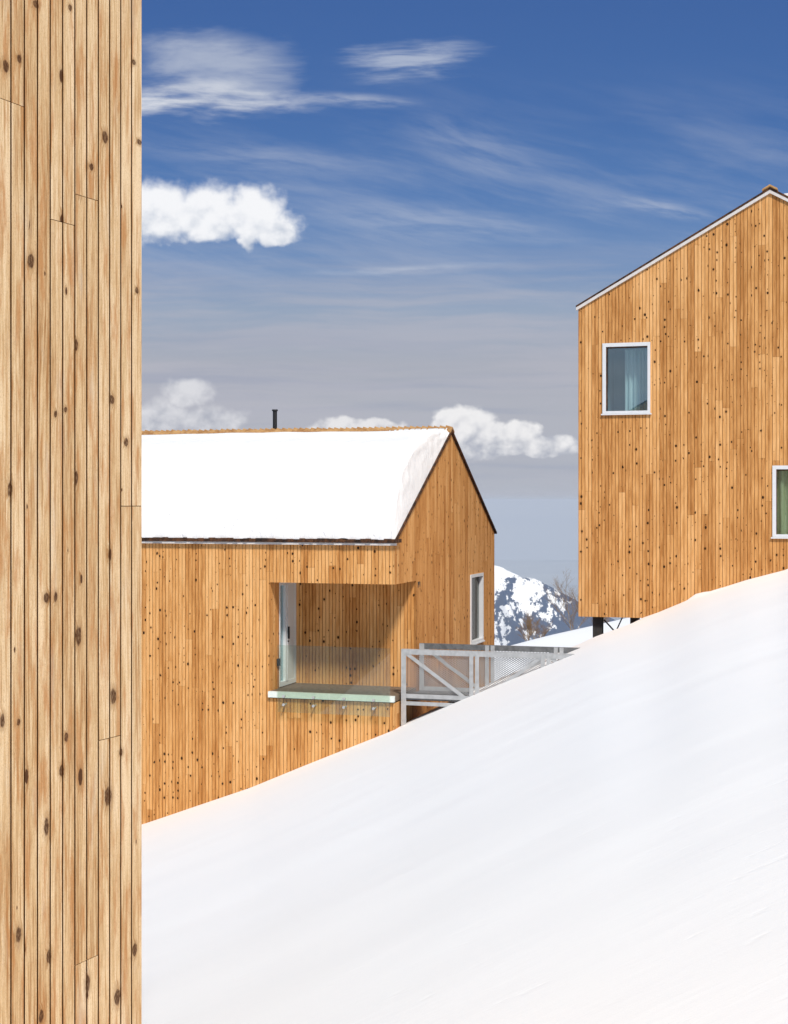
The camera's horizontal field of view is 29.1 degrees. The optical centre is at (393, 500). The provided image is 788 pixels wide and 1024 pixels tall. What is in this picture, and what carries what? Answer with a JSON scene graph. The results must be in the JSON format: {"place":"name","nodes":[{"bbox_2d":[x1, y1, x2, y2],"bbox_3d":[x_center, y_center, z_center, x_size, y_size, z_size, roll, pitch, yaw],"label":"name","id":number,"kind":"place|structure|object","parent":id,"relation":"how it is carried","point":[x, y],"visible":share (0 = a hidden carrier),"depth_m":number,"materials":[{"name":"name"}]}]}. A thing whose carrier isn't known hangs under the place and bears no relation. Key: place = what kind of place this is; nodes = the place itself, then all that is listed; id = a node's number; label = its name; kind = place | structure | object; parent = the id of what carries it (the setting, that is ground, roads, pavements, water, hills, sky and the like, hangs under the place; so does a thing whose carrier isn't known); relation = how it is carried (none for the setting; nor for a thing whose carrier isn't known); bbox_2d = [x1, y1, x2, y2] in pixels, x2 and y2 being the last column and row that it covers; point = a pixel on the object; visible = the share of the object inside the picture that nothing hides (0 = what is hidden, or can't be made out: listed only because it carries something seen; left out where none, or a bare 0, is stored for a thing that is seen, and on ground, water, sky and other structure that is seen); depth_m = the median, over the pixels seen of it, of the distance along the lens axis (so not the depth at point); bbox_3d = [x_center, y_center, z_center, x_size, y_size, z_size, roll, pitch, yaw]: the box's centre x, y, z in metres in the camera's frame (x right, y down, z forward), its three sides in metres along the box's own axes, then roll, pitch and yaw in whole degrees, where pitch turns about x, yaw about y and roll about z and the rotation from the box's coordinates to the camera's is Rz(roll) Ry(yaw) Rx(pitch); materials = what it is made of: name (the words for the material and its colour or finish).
{"place":"outdoors","nodes":[
{"label":"outdoors","id":0,"kind":"place"},
{"bbox_2d":[142,569,787,1023],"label":"snow slope","id":1,"kind":"structure","parent":0,"point":[592,829],"depth_m":11.85,"materials":[{"name":"white snow"}]},
{"bbox_2d":[0,0,141,1023],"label":"cabin","id":2,"kind":"object","parent":1,"relation":"on","point":[70,511],"visible":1,"depth_m":6.09,"materials":[{"name":"brown cedar wood"}]},
{"bbox_2d":[142,409,496,823],"bbox_3d":[-4.832,3.356,38.111,13.077,11.288,9.100,0,0,18],"label":"cabin","id":3,"kind":"object","parent":1,"relation":"on","point":[265,659],"visible":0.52,"depth_m":33.49,"materials":[{"name":"brown wood"}]},
{"bbox_2d":[279,583,295,686],"bbox_3d":[-2.387,2.939,33.864,0.175,2.332,1.010,0,0,17],"label":"balcony door","id":4,"kind":"structure","parent":3,"relation":"in","point":[288,589],"depth_m":33.92,"materials":[{"name":"clear glass"}]},
{"bbox_2d":[142,428,449,539],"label":"roof snow","id":5,"kind":"structure","parent":3,"relation":"on","point":[329,485],"depth_m":33.40,"materials":[{"name":"white snow"}]},
{"bbox_2d":[470,573,484,644],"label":"window","id":6,"kind":"structure","parent":3,"relation":"in","point":[476,580],"depth_m":39.18,"materials":[{"name":"grey"}]},
{"bbox_2d":[401,643,578,725],"bbox_3d":[4.254,4.447,31.706,8.140,2.585,1.472,0,0,18],"label":"footbridge","id":7,"kind":"object","parent":1,"relation":"on","point":[449,692],"visible":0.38,"depth_m":32.10,"materials":[{"name":"metal"}]},
{"bbox_2d":[516,611,539,640],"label":"bare tree","id":8,"kind":"object","parent":1,"relation":"on","point":[529,629],"visible":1,"depth_m":82.91,"materials":[{"name":"brown plant"}]},
{"bbox_2d":[519,613,553,638],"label":"bare tree","id":9,"kind":"object","parent":1,"relation":"on","point":[545,630],"visible":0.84,"depth_m":83.85,"materials":[{"name":"brown plant"}]},
{"bbox_2d":[540,570,587,629],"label":"bare tree","id":10,"kind":"object","parent":1,"relation":"on","point":[572,603],"visible":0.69,"depth_m":86.40,"materials":[{"name":"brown plant"}]},
{"bbox_2d":[576,184,787,636],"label":"cabin","id":11,"kind":"object","parent":1,"relation":"on","point":[683,421],"visible":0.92,"depth_m":35.24,"materials":[{"name":"brown wood"}]},
{"bbox_2d":[601,342,651,414],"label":"window","id":12,"kind":"structure","parent":11,"relation":"in","point":[625,366],"depth_m":36.10,"materials":[{"name":"teal"}]},
{"bbox_2d":[771,465,787,538],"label":"window","id":13,"kind":"structure","parent":11,"relation":"in","point":[779,473],"depth_m":34.78,"materials":[{"name":"grey"}]},
{"bbox_2d":[142,0,787,559],"label":"sky","id":14,"kind":"structure","parent":0,"point":[356,213],"materials":[{"name":"blue"}]},
{"bbox_2d":[495,562,577,571],"bbox_3d":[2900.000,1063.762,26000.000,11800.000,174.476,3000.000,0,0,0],"label":"hills","id":15,"kind":"structure","parent":0,"point":[570,567],"depth_m":25440.72,"materials":[{"name":"grey"}]},
{"bbox_2d":[494,565,615,645],"bbox_3d":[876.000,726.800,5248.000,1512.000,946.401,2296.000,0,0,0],"label":"mountain","id":16,"kind":"structure","parent":0,"point":[516,596],"depth_m":5832.97,"materials":[{"name":"white snow"}]},
{"bbox_2d":[494,560,623,619],"bbox_3d":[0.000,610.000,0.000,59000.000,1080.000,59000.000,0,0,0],"label":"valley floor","id":17,"kind":"structure","parent":0,"point":[547,578],"depth_m":23299.39,"materials":[{"name":"white snow"}]}
]}

